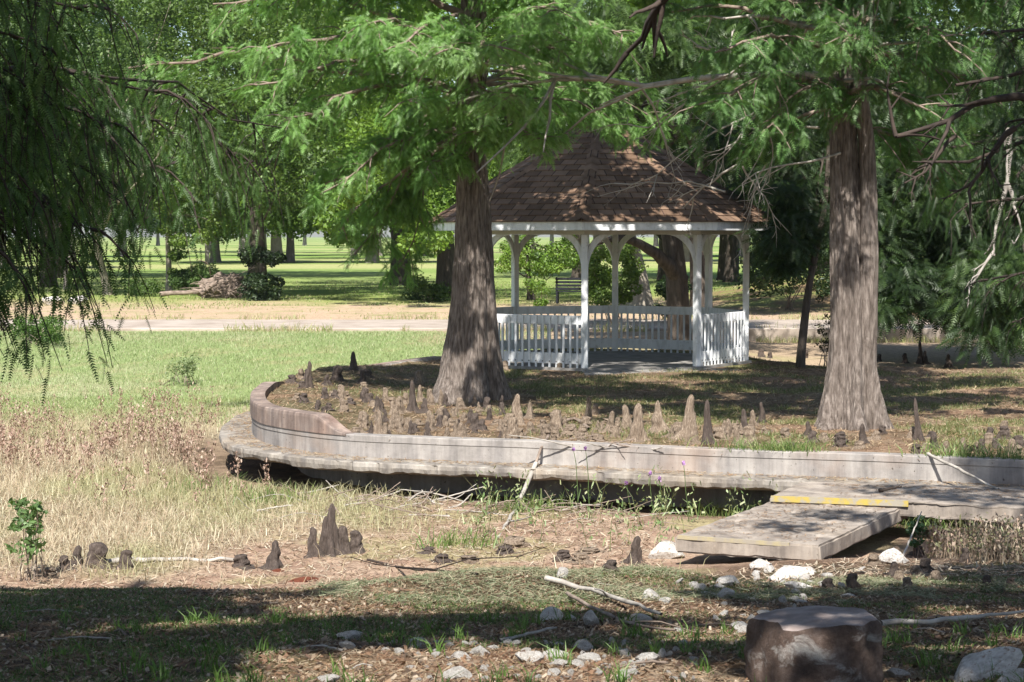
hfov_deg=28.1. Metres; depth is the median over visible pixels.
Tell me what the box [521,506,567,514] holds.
driftwood stick
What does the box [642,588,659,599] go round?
rock
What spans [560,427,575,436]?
cypress knee
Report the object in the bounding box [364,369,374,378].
cypress knee
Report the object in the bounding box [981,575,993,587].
cypress knee
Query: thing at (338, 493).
driftwood stick
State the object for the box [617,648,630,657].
rock
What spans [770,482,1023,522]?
concrete slab
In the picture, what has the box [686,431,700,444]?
cypress knee
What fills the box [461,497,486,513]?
driftwood stick
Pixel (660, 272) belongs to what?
oak tree
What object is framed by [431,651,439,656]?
rock
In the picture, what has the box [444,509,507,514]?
driftwood stick
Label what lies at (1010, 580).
cypress knee
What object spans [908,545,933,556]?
cypress knee
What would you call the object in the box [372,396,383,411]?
cypress knee
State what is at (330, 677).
rock
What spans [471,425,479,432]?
cypress knee
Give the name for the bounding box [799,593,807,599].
rock
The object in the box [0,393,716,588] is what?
dry grass
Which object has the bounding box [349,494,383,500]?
driftwood stick
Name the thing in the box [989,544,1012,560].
cypress knee
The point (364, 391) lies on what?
cypress knee
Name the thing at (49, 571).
cypress knee
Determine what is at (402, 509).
driftwood stick
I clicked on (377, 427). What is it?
cypress knee
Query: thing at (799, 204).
cedar tree
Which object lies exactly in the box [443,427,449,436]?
cypress knee
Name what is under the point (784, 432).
cypress knee
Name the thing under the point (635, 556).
cypress knee
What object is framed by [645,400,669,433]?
cypress knee
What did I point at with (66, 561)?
cypress knee
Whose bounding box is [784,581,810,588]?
rock
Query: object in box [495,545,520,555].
cypress knee
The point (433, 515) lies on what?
driftwood stick
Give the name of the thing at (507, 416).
cypress knee
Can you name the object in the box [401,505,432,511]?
driftwood stick
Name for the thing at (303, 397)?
cypress knee
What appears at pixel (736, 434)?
cypress knee
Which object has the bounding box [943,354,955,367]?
cypress knee
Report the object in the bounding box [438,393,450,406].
cypress knee
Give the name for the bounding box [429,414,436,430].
cypress knee
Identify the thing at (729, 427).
cypress knee
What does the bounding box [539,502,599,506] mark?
driftwood stick
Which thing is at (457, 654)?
rock
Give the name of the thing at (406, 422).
cypress knee
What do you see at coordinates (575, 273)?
oak tree
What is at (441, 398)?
cypress knee
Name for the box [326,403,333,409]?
cypress knee
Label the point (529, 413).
cypress knee
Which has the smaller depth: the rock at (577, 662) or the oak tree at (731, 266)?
the rock at (577, 662)
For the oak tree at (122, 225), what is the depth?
236.68 m
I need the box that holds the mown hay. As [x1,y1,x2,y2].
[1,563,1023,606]
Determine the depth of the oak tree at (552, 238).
451.29 m
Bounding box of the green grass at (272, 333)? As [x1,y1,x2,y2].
[0,329,551,426]
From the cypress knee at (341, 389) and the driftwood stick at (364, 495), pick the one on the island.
the cypress knee at (341, 389)
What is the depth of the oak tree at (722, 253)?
115.56 m
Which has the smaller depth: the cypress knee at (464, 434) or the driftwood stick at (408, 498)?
the driftwood stick at (408, 498)
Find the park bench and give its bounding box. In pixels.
[555,277,598,302]
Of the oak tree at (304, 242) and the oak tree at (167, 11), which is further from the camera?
the oak tree at (304, 242)
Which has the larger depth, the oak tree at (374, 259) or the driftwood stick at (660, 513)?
the oak tree at (374, 259)
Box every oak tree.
[0,0,111,289]
[0,0,175,286]
[0,194,72,263]
[1,1,188,277]
[33,0,249,294]
[68,121,142,257]
[101,175,154,256]
[107,211,145,232]
[140,0,370,274]
[143,217,159,245]
[158,190,249,262]
[161,0,354,300]
[213,139,331,262]
[221,0,457,285]
[296,230,319,245]
[301,0,594,298]
[321,129,378,262]
[486,0,690,277]
[488,0,828,339]
[549,235,554,245]
[619,97,686,305]
[653,235,658,245]
[656,158,687,280]
[659,0,826,307]
[681,0,726,279]
[683,236,689,261]
[686,64,794,281]
[727,0,921,275]
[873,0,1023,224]
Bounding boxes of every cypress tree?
[0,0,290,405]
[111,0,739,404]
[417,0,1023,431]
[603,0,1023,363]
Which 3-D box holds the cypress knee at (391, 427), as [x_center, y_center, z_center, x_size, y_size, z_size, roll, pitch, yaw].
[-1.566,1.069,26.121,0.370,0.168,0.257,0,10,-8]
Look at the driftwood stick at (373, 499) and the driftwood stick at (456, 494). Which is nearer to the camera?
the driftwood stick at (373, 499)
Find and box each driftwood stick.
[252,494,305,502]
[257,505,290,510]
[320,489,353,499]
[343,498,383,504]
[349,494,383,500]
[351,488,397,506]
[373,504,427,516]
[375,491,434,504]
[375,504,428,515]
[396,514,447,517]
[397,489,435,501]
[400,489,462,501]
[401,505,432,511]
[408,491,432,501]
[409,514,449,516]
[432,487,482,501]
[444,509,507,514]
[450,494,470,507]
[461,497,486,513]
[483,500,514,509]
[509,435,572,446]
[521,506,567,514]
[525,508,560,510]
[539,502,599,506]
[542,506,602,513]
[559,496,630,511]
[567,508,631,514]
[578,441,604,447]
[595,439,629,446]
[602,500,652,514]
[616,512,663,521]
[623,511,686,518]
[636,522,692,526]
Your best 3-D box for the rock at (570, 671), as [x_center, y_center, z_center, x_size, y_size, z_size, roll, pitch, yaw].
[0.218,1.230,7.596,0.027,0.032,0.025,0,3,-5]
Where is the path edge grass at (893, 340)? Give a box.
[0,311,1014,343]
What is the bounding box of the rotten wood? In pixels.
[287,576,318,581]
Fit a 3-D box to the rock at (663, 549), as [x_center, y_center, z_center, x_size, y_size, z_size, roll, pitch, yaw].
[1.455,1.989,19.280,0.297,0.214,0.267,2,3,29]
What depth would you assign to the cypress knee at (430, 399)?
30.38 m
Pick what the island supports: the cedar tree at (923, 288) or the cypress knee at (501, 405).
the cypress knee at (501, 405)
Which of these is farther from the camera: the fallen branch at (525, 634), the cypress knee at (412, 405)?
the cypress knee at (412, 405)
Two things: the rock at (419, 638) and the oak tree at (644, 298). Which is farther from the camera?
the oak tree at (644, 298)
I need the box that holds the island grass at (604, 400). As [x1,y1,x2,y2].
[302,348,1023,451]
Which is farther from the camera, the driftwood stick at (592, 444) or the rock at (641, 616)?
the driftwood stick at (592, 444)
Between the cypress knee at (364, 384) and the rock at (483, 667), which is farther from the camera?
the cypress knee at (364, 384)
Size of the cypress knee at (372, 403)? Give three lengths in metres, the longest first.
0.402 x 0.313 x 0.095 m
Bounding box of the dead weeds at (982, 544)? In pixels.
[918,511,1023,564]
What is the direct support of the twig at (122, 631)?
on the ground at (318, 261)
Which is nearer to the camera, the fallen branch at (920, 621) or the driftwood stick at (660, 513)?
the fallen branch at (920, 621)
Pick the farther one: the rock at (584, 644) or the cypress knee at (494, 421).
the cypress knee at (494, 421)
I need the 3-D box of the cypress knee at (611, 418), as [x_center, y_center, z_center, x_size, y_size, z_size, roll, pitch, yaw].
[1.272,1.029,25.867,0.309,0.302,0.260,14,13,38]
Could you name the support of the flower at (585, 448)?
on the ground at (318, 261)
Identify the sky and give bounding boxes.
[4,0,1016,236]
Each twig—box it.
[22,609,78,611]
[42,636,109,640]
[114,628,127,636]
[300,644,343,650]
[351,663,371,668]
[618,660,666,667]
[694,623,731,625]
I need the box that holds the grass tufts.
[154,433,1023,550]
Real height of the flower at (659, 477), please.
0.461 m
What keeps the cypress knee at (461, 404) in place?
on the island
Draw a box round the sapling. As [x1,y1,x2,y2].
[813,293,829,366]
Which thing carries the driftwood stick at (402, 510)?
on the ground at (318, 261)
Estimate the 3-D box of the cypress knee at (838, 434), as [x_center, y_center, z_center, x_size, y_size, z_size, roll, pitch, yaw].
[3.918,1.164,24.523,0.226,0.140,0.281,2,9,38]
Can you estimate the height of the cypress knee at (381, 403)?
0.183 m
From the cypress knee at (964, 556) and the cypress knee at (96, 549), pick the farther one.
the cypress knee at (96, 549)
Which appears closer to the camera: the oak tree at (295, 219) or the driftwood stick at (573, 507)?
the driftwood stick at (573, 507)
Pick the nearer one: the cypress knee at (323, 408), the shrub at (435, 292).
the cypress knee at (323, 408)
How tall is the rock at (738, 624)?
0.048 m
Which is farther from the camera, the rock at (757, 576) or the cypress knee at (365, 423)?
the cypress knee at (365, 423)
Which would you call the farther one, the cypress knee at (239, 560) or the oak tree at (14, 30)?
the oak tree at (14, 30)
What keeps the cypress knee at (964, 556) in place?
on the ground at (318, 261)
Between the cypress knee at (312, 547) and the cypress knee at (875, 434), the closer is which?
the cypress knee at (312, 547)
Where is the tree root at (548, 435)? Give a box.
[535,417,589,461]
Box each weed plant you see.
[3,497,48,581]
[162,350,204,384]
[905,515,927,557]
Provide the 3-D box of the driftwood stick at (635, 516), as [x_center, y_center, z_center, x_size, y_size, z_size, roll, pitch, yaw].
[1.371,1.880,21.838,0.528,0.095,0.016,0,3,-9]
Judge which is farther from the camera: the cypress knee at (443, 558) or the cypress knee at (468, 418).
the cypress knee at (468, 418)
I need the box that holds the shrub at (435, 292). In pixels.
[400,273,451,301]
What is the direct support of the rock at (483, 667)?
on the ground at (318, 261)
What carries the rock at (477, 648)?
on the ground at (318, 261)
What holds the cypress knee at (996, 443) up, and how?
on the island
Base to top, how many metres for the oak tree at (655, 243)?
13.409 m
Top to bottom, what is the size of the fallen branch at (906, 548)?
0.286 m
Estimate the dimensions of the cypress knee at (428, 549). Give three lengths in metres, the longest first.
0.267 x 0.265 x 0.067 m
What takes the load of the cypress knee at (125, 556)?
on the ground at (318, 261)
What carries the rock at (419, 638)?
on the ground at (318, 261)
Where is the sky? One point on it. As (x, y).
(314, 234)
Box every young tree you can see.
[144,183,247,290]
[494,235,580,299]
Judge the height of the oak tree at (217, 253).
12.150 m
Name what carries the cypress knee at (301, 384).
on the island
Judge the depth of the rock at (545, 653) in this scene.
8.21 m
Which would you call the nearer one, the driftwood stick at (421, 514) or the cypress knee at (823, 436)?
the driftwood stick at (421, 514)
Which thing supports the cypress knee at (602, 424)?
on the island
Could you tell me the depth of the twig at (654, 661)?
7.86 m
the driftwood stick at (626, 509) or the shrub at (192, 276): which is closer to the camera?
the driftwood stick at (626, 509)
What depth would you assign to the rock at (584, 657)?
8.04 m
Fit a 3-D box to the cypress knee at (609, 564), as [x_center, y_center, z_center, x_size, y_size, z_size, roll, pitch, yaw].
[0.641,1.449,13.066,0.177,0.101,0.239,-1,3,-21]
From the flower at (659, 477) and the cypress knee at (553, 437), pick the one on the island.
the cypress knee at (553, 437)
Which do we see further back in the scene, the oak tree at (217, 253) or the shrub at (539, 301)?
the oak tree at (217, 253)
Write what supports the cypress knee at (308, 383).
on the island
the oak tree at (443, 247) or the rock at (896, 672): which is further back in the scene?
the oak tree at (443, 247)
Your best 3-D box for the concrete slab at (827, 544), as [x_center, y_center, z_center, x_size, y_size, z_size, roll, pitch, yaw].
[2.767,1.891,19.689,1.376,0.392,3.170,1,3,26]
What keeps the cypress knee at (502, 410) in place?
on the island
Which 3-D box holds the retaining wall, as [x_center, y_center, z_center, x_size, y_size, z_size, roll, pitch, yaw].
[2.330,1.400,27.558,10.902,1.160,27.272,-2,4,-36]
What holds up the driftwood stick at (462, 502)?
on the ground at (318, 261)
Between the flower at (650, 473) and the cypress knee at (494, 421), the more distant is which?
the cypress knee at (494, 421)
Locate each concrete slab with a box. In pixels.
[675,502,910,560]
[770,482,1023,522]
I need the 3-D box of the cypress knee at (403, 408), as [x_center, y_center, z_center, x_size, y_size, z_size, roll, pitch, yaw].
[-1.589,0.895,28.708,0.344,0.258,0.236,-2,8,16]
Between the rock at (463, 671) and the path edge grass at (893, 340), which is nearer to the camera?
the rock at (463, 671)
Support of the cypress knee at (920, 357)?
on the ground at (318, 261)
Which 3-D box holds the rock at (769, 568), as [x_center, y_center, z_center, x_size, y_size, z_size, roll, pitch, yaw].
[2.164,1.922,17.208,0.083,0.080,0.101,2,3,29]
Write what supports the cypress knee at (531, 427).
on the island
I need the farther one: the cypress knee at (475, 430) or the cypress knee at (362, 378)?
the cypress knee at (362, 378)
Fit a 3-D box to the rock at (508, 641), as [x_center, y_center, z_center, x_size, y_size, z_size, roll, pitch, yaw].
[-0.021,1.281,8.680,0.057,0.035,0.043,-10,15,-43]
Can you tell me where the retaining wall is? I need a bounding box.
[219,356,1023,508]
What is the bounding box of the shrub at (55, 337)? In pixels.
[7,314,68,343]
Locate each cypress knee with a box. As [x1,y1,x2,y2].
[26,567,56,576]
[58,555,77,570]
[59,545,83,566]
[82,542,113,569]
[114,550,134,569]
[232,554,254,568]
[258,540,283,569]
[285,374,298,383]
[288,393,300,399]
[297,369,303,378]
[297,381,304,387]
[297,393,311,402]
[303,361,313,388]
[303,527,325,558]
[314,400,320,409]
[319,516,329,552]
[321,387,328,398]
[321,406,330,413]
[322,374,333,385]
[325,504,346,556]
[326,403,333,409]
[329,365,346,381]
[329,389,339,398]
[337,384,346,398]
[337,400,351,411]
[338,526,352,554]
[347,398,356,403]
[348,351,358,370]
[350,530,365,553]
[351,427,359,432]
[355,411,366,424]
[356,366,366,373]
[356,370,368,384]
[359,382,370,389]
[359,387,372,399]
[359,424,367,432]
[360,414,369,428]
[361,394,370,402]
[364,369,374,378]
[368,400,374,407]
[368,420,372,433]
[369,406,376,417]
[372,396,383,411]
[373,410,382,433]
[379,398,384,412]
[382,387,388,400]
[382,423,387,433]
[383,409,388,422]
[387,400,403,414]
[388,415,394,427]
[388,418,395,430]
[392,405,401,416]
[394,418,406,429]
[395,398,402,412]
[395,423,407,432]
[398,396,411,412]
[403,392,408,403]
[404,417,411,429]
[406,380,418,413]
[407,420,415,434]
[412,419,424,424]
[412,423,419,431]
[414,370,426,386]
[416,385,423,401]
[417,398,428,413]
[417,546,437,553]
[423,421,431,435]
[425,410,435,425]
[426,388,435,404]
[427,414,434,430]
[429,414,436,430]
[431,553,456,564]
[435,415,442,426]
[436,408,442,421]
[438,389,443,404]
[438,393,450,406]
[442,415,449,426]
[443,408,454,421]
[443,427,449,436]
[448,418,454,425]
[450,419,457,434]
[451,399,461,416]
[451,422,468,435]
[454,412,467,420]
[455,397,468,408]
[456,425,470,436]
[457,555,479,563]
[464,412,470,424]
[468,394,482,406]
[469,413,478,428]
[470,419,488,430]
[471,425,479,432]
[473,402,485,410]
[482,397,492,409]
[485,408,492,419]
[489,419,498,424]
[494,407,505,415]
[495,419,502,430]
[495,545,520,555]
[496,395,509,406]
[497,536,530,548]
[498,402,505,411]
[501,427,506,437]
[503,360,508,369]
[503,413,518,425]
[503,416,519,438]
[511,394,525,425]
[519,428,527,436]
[523,402,534,418]
[527,422,535,432]
[535,428,546,438]
[539,419,546,425]
[540,425,550,435]
[549,409,563,430]
[549,434,556,439]
[551,427,560,437]
[551,549,572,561]
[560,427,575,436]
[562,416,567,426]
[564,553,594,563]
[567,424,577,433]
[575,425,588,435]
[576,432,586,441]
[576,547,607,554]
[580,416,594,427]
[584,397,592,421]
[588,429,594,441]
[592,403,600,415]
[592,433,598,440]
[593,422,604,431]
[596,434,604,441]
[597,411,614,432]
[600,418,607,424]
[602,559,619,574]
[608,425,622,437]
[614,421,623,432]
[620,404,632,429]
[620,536,644,565]
[623,403,649,441]
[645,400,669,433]
[661,425,673,437]
[667,394,698,440]
[673,422,681,430]
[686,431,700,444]
[701,400,714,444]
[713,427,729,439]
[725,418,732,437]
[732,423,739,431]
[732,426,746,445]
[740,409,747,427]
[742,425,759,445]
[749,410,759,426]
[755,425,772,432]
[757,349,765,357]
[757,402,766,422]
[779,427,790,437]
[801,430,819,442]
[802,421,811,436]
[818,432,829,442]
[821,578,835,588]
[831,435,847,447]
[834,432,848,443]
[844,573,860,590]
[850,441,865,449]
[858,423,869,443]
[861,554,881,565]
[867,430,880,440]
[877,354,881,361]
[878,425,886,434]
[883,561,898,576]
[893,570,903,581]
[901,577,912,589]
[902,353,909,362]
[907,426,928,437]
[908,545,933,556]
[910,444,925,453]
[910,565,929,575]
[912,398,925,440]
[916,340,923,363]
[919,558,933,572]
[923,351,930,363]
[927,570,945,580]
[929,431,939,448]
[940,441,949,451]
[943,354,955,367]
[958,547,973,563]
[959,437,967,451]
[972,442,991,450]
[977,438,985,451]
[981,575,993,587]
[982,427,994,436]
[984,432,993,444]
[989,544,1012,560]
[990,438,1006,447]
[996,426,1013,439]
[999,420,1010,434]
[1005,577,1016,587]
[1007,435,1023,447]
[1007,438,1017,455]
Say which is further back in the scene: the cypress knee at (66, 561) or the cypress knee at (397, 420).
the cypress knee at (397, 420)
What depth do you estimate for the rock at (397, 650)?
8.30 m
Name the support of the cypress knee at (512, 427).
on the island
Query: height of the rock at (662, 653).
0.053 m
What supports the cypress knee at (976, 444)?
on the island
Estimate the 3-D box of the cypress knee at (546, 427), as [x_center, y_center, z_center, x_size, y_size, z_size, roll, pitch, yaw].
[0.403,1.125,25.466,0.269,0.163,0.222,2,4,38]
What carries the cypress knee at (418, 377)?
on the island
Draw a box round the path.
[0,319,1019,341]
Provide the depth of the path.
56.85 m
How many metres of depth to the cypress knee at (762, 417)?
27.39 m
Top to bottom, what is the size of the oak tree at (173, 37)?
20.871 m
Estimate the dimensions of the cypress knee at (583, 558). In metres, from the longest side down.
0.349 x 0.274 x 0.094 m
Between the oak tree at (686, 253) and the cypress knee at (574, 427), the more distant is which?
the oak tree at (686, 253)
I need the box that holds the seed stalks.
[0,379,271,517]
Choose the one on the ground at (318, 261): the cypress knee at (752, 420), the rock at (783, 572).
the rock at (783, 572)
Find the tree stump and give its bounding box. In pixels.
[745,606,883,681]
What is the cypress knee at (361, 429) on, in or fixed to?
on the island
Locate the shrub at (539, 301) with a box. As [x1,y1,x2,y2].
[523,277,551,305]
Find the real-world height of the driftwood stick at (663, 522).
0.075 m
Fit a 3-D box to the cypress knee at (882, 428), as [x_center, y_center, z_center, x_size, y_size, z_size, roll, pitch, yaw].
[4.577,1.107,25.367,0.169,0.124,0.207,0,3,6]
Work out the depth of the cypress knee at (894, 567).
15.10 m
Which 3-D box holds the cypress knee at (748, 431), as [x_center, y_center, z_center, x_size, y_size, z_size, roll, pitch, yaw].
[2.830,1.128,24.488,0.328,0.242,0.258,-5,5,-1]
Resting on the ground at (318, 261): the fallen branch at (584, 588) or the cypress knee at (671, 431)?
the fallen branch at (584, 588)
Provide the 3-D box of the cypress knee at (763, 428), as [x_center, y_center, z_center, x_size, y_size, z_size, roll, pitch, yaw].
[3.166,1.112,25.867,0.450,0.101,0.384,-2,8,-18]
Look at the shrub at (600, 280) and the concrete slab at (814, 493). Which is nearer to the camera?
the concrete slab at (814, 493)
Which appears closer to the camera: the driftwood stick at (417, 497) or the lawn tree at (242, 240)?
the driftwood stick at (417, 497)
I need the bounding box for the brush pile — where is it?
[160,260,255,298]
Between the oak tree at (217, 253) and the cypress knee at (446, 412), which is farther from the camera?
the oak tree at (217, 253)
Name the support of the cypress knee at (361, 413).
on the island
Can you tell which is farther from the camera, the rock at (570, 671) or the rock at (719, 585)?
the rock at (719, 585)
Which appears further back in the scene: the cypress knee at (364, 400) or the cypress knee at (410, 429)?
the cypress knee at (364, 400)
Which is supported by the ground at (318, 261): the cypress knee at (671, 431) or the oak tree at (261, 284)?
the oak tree at (261, 284)
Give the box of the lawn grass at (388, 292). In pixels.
[0,274,916,319]
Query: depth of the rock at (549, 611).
10.30 m
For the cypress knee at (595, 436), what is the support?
on the island
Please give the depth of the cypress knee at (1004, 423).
25.52 m
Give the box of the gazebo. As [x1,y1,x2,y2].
[433,120,770,374]
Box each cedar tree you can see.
[688,83,895,367]
[783,34,1023,368]
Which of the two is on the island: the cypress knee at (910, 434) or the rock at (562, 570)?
the cypress knee at (910, 434)
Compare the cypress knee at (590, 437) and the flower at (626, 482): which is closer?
the flower at (626, 482)
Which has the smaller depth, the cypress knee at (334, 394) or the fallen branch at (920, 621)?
the fallen branch at (920, 621)
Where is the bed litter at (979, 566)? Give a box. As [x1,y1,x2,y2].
[0,490,1023,589]
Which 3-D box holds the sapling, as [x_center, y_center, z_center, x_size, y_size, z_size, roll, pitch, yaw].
[6.046,-0.180,38.938,0.643,1.466,0.880,0,3,0]
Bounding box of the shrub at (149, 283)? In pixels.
[121,277,164,296]
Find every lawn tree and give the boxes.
[143,123,283,262]
[190,220,313,252]
[265,223,295,261]
[299,220,382,257]
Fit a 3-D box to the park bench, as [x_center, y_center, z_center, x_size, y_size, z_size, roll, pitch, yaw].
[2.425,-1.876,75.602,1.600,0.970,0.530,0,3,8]
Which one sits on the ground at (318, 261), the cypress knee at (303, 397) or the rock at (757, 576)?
the rock at (757, 576)
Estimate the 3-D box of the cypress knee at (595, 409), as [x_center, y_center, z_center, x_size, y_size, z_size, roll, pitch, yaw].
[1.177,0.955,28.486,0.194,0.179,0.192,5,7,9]
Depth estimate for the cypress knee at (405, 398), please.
30.47 m
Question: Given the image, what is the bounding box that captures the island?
[267,348,1023,456]
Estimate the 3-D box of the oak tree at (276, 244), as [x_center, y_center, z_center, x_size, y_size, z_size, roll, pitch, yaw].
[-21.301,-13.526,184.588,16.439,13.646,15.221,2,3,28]
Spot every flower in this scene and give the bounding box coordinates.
[572,447,578,510]
[583,446,589,506]
[624,481,630,512]
[648,470,652,508]
[658,476,663,511]
[682,461,687,516]
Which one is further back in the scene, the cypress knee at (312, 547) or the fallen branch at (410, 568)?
the cypress knee at (312, 547)
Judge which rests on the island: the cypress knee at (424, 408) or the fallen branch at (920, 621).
the cypress knee at (424, 408)
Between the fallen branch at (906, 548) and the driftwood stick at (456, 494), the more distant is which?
the driftwood stick at (456, 494)
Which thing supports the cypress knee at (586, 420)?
on the island
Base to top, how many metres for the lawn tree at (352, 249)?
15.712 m
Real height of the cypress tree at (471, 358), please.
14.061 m
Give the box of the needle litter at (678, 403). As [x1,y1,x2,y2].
[225,348,1023,541]
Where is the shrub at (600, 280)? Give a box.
[576,242,648,322]
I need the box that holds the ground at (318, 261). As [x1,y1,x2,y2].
[0,237,1023,681]
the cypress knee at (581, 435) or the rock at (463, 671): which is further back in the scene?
the cypress knee at (581, 435)
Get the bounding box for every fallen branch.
[107,556,233,564]
[351,546,546,574]
[497,461,537,536]
[498,627,556,641]
[544,575,662,615]
[566,591,693,631]
[878,485,901,491]
[880,610,1023,625]
[903,511,921,554]
[926,452,998,489]
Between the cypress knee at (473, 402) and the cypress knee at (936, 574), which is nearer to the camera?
the cypress knee at (936, 574)
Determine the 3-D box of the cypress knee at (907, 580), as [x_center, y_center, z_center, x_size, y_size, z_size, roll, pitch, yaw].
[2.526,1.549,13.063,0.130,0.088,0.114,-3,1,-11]
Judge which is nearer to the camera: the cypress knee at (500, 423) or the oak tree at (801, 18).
the cypress knee at (500, 423)
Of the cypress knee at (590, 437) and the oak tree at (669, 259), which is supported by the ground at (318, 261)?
the oak tree at (669, 259)
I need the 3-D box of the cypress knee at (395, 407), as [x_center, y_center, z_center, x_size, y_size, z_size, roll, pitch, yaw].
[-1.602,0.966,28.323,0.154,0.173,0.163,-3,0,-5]
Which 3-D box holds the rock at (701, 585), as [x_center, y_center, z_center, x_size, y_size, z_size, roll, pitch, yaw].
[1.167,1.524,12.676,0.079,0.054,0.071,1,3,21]
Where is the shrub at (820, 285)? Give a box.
[728,224,829,309]
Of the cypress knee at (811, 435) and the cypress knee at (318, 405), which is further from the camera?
the cypress knee at (318, 405)
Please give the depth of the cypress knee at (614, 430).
25.30 m
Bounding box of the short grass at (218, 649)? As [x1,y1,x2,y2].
[0,566,1023,681]
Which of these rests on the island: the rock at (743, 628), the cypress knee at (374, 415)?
the cypress knee at (374, 415)
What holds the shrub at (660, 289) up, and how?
on the ground at (318, 261)
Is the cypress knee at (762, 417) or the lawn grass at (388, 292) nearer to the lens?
the cypress knee at (762, 417)
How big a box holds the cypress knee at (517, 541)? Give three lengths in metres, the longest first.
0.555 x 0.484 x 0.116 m
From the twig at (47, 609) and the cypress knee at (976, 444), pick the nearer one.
the twig at (47, 609)
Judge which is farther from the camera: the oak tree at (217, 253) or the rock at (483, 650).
the oak tree at (217, 253)
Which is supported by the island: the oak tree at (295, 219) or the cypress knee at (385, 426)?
the cypress knee at (385, 426)
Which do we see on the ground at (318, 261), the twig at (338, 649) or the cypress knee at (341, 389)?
the twig at (338, 649)
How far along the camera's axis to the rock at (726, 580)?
12.88 m
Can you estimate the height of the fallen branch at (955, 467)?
0.249 m
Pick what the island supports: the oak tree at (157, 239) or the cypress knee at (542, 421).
the cypress knee at (542, 421)
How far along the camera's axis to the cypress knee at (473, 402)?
30.04 m
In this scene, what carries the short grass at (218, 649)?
on the ground at (318, 261)
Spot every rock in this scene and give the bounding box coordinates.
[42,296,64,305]
[317,674,339,681]
[336,630,361,640]
[339,641,355,648]
[394,648,405,653]
[407,637,430,644]
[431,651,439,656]
[443,666,471,679]
[450,651,470,659]
[471,645,483,654]
[480,648,489,655]
[480,664,487,670]
[500,639,511,645]
[511,640,520,645]
[515,651,544,663]
[540,607,562,622]
[543,648,568,658]
[547,668,560,675]
[549,659,567,666]
[556,567,567,578]
[567,669,573,675]
[572,659,583,668]
[573,639,592,650]
[577,652,600,662]
[583,609,598,624]
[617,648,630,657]
[617,669,630,680]
[629,613,652,623]
[635,652,658,663]
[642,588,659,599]
[648,540,684,558]
[658,597,670,603]
[658,648,666,658]
[689,581,698,587]
[693,583,705,589]
[714,583,723,588]
[715,575,734,585]
[715,588,734,598]
[719,610,727,615]
[731,621,747,629]
[737,625,747,633]
[749,558,771,569]
[752,570,759,575]
[754,573,759,580]
[757,610,769,613]
[764,565,774,572]
[769,565,813,581]
[778,595,786,602]
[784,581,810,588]
[798,574,809,579]
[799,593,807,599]
[821,572,833,577]
[840,593,856,597]
[879,548,908,563]
[887,667,910,677]
[953,646,1022,681]
[997,668,1023,681]
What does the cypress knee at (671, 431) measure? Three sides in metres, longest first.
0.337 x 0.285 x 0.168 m
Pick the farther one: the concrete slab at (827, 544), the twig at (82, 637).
the concrete slab at (827, 544)
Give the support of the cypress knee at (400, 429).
on the island
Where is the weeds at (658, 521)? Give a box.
[456,465,783,547]
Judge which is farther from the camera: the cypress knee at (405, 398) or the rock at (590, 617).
the cypress knee at (405, 398)
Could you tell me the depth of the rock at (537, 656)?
7.93 m
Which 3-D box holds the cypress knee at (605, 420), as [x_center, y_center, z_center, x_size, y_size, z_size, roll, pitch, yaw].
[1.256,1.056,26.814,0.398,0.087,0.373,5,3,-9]
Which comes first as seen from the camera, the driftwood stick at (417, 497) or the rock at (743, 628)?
the rock at (743, 628)
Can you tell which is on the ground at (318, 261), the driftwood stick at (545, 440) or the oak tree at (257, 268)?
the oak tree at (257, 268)
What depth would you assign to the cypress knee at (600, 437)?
24.88 m
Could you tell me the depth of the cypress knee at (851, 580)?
12.66 m
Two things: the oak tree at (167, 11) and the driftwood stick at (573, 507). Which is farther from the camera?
the oak tree at (167, 11)
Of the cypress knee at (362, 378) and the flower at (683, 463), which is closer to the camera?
the flower at (683, 463)
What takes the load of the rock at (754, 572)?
on the ground at (318, 261)
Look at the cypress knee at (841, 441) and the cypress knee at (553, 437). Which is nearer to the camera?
the cypress knee at (841, 441)
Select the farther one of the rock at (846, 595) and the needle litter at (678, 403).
the needle litter at (678, 403)
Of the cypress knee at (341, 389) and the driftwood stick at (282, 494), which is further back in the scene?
the cypress knee at (341, 389)
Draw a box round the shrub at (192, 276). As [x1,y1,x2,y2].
[167,262,219,290]
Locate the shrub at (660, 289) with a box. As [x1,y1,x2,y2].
[649,274,692,318]
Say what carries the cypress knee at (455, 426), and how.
on the island
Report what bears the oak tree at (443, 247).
on the ground at (318, 261)
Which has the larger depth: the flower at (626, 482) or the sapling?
the sapling
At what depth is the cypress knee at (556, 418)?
26.14 m
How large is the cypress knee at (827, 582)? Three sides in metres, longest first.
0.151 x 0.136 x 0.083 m
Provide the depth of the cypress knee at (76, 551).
18.69 m
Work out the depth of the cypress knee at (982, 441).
23.72 m
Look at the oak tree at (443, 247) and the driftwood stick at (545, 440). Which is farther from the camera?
the oak tree at (443, 247)
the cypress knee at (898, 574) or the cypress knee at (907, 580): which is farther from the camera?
the cypress knee at (898, 574)
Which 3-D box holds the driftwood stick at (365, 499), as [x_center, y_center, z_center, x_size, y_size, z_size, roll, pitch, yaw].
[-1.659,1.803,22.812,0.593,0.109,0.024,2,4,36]
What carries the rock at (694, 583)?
on the ground at (318, 261)
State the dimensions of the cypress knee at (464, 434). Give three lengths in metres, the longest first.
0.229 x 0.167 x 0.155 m
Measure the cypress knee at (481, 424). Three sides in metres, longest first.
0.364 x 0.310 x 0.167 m
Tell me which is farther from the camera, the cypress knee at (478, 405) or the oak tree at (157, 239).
the oak tree at (157, 239)
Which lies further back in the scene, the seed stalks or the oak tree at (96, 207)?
the oak tree at (96, 207)

